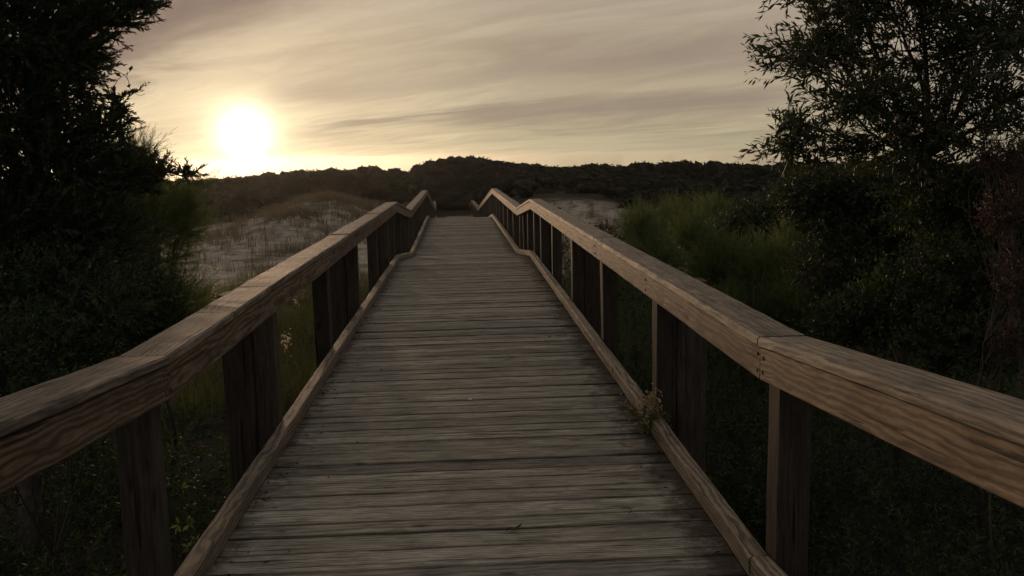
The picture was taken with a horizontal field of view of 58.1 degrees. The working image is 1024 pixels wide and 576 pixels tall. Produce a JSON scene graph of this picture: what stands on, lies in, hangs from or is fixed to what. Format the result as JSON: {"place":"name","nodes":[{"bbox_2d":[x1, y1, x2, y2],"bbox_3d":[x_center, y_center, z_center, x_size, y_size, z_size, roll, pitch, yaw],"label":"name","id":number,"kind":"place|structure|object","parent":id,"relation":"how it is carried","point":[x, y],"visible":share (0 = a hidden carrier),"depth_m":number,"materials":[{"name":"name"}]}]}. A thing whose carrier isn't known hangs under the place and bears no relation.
{"place":"outdoors","nodes":[
{"label":"outdoors","id":0,"kind":"place"},
{"bbox_2d":[1,264,368,427],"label":"meadow grass","id":1,"kind":"structure","parent":0,"point":[286,324],"depth_m":14.33,"materials":[{"name":"green plant"}]},
{"bbox_2d":[0,171,1023,575],"bbox_3d":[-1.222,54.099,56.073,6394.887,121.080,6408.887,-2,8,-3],"label":"ground","id":2,"kind":"structure","parent":0,"point":[240,249],"depth_m":10.49,"materials":[{"name":"beige sand"}]},
{"bbox_2d":[0,225,206,575],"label":"leafy shrub","id":3,"kind":"object","parent":2,"relation":"on","point":[74,324],"visible":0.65,"depth_m":5.46,"materials":[{"name":"green plant"}]},
{"bbox_2d":[0,0,209,575],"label":"cedar tree","id":4,"kind":"object","parent":2,"relation":"on","point":[44,53],"visible":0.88,"depth_m":5.97,"materials":[{"name":"green plant"}]},
{"bbox_2d":[100,66,143,95],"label":"vine","id":5,"kind":"object","parent":4,"relation":"attached to","point":[118,74],"visible":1,"depth_m":5.85,"materials":[{"name":"green plant"}]},
{"bbox_2d":[46,120,236,485],"bbox_3d":[-3.510,0.249,8.539,1.761,3.731,2.076,-2,8,-3],"label":"feathery bush","id":6,"kind":"object","parent":2,"relation":"on","point":[176,211],"visible":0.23,"depth_m":8.74,"materials":[{"name":"green plant"}]},
{"bbox_2d":[166,442,199,555],"bbox_3d":[-1.714,1.674,5.028,0.305,1.766,0.273,4,10,33],"label":"weed","id":7,"kind":"object","parent":2,"relation":"on","point":[189,518],"visible":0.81,"depth_m":4.98,"materials":[{"name":"green plant"}]},
{"bbox_2d":[212,265,224,438],"bbox_3d":[-3.355,0.742,10.612,0.151,2.109,0.188,0,8,7],"label":"seed stalk","id":8,"kind":"object","parent":2,"relation":"on","point":[219,364],"visible":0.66,"depth_m":10.66,"materials":[{"name":"beige plant"}]},
{"bbox_2d":[280,328,290,386],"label":"seed stalk","id":9,"kind":"object","parent":2,"relation":"on","point":[286,347],"visible":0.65,"depth_m":9.03,"materials":[{"name":"beige plant"}]},
{"bbox_2d":[293,299,316,388],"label":"seed stalk","id":10,"kind":"object","parent":2,"relation":"on","point":[296,341],"visible":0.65,"depth_m":12.04,"materials":[{"name":"green plant"}]},
{"bbox_2d":[8,189,972,305],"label":"dune grass","id":11,"kind":"structure","parent":2,"relation":"on","point":[322,196],"depth_m":43.94,"materials":[{"name":"plant"}]},
{"bbox_2d":[2,155,998,225],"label":"wood","id":12,"kind":"object","parent":2,"relation":"on","point":[446,182],"visible":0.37,"depth_m":74.07,"materials":[{"name":"green plant"}]},
{"bbox_2d":[0,188,1023,575],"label":"boardwalk","id":13,"kind":"structure","parent":2,"relation":"on","point":[436,470],"depth_m":5.22,"materials":[{"name":"wood"}]},
{"bbox_2d":[226,263,741,575],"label":"litter","id":14,"kind":"object","parent":13,"relation":"on","point":[358,442],"visible":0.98,"depth_m":5.97,"materials":[{"name":"brown plant"}]},
{"bbox_2d":[506,524,521,530],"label":"dead leaf","id":15,"kind":"object","parent":13,"relation":"on","point":[512,528],"visible":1,"depth_m":4.55,"materials":[{"name":"brown plant"}]},
{"bbox_2d":[620,383,671,435],"bbox_3d":[0.888,0.857,6.112,0.251,0.468,0.355,5,10,36],"label":"weed","id":16,"kind":"object","parent":13,"relation":"on","point":[648,414],"visible":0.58,"depth_m":6.07,"materials":[{"name":"green plant"}]},
{"bbox_2d":[0,258,1023,575],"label":"undergrowth","id":17,"kind":"object","parent":2,"relation":"on","point":[752,472],"visible":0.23,"depth_m":7.41,"materials":[{"name":"green plant"}]},
{"bbox_2d":[608,184,739,273],"bbox_3d":[4.045,-1.299,23.532,2.884,2.618,4.842,5,10,36],"label":"feathery bush","id":18,"kind":"object","parent":2,"relation":"on","point":[643,229],"visible":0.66,"depth_m":23.07,"materials":[{"name":"green plant"}]},
{"bbox_2d":[652,188,851,386],"bbox_3d":[3.323,0.073,12.118,2.533,2.833,3.352,-2,8,-3],"label":"feathery bush","id":19,"kind":"object","parent":2,"relation":"on","point":[758,280],"visible":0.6,"depth_m":12.19,"materials":[{"name":"green plant"}]},
{"bbox_2d":[706,178,814,252],"bbox_3d":[4.710,-0.647,17.324,2.424,2.823,1.827,-2,8,-3],"label":"round shrub","id":20,"kind":"object","parent":2,"relation":"on","point":[757,213],"visible":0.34,"depth_m":16.98,"materials":[{"name":"green plant"}]},
{"bbox_2d":[562,183,1022,283],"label":"scrub","id":21,"kind":"object","parent":2,"relation":"on","point":[600,226],"visible":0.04,"depth_m":39.39,"materials":[{"name":"green plant"}]},
{"bbox_2d":[762,150,969,447],"bbox_3d":[3.652,0.144,9.589,1.874,3.338,2.021,-2,8,-3],"label":"leafy shrub","id":22,"kind":"object","parent":2,"relation":"on","point":[855,228],"visible":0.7,"depth_m":9.25,"materials":[{"name":"green plant"}]},
{"bbox_2d":[733,0,1023,499],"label":"tree","id":23,"kind":"object","parent":2,"relation":"on","point":[830,40],"visible":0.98,"depth_m":6.91,"materials":[{"name":"green plant"}]},
{"bbox_2d":[776,138,1023,557],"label":"leafy shrub","id":24,"kind":"object","parent":2,"relation":"on","point":[936,297],"visible":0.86,"depth_m":6.75,"materials":[{"name":"green plant"}]},
{"bbox_2d":[965,123,1023,575],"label":"dried flower bush","id":25,"kind":"object","parent":2,"relation":"on","point":[1011,274],"visible":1,"depth_m":5.66,"materials":[{"name":"red plant"}]},
{"bbox_2d":[0,0,1023,180],"label":"sky","id":26,"kind":"structure","parent":0,"point":[244,87],"materials":[{"name":"beige"}]},
{"bbox_2d":[562,263,1023,436],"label":"long grass","id":27,"kind":"structure","parent":0,"point":[641,328],"depth_m":13.18,"materials":[{"name":"green plant"}]}
]}

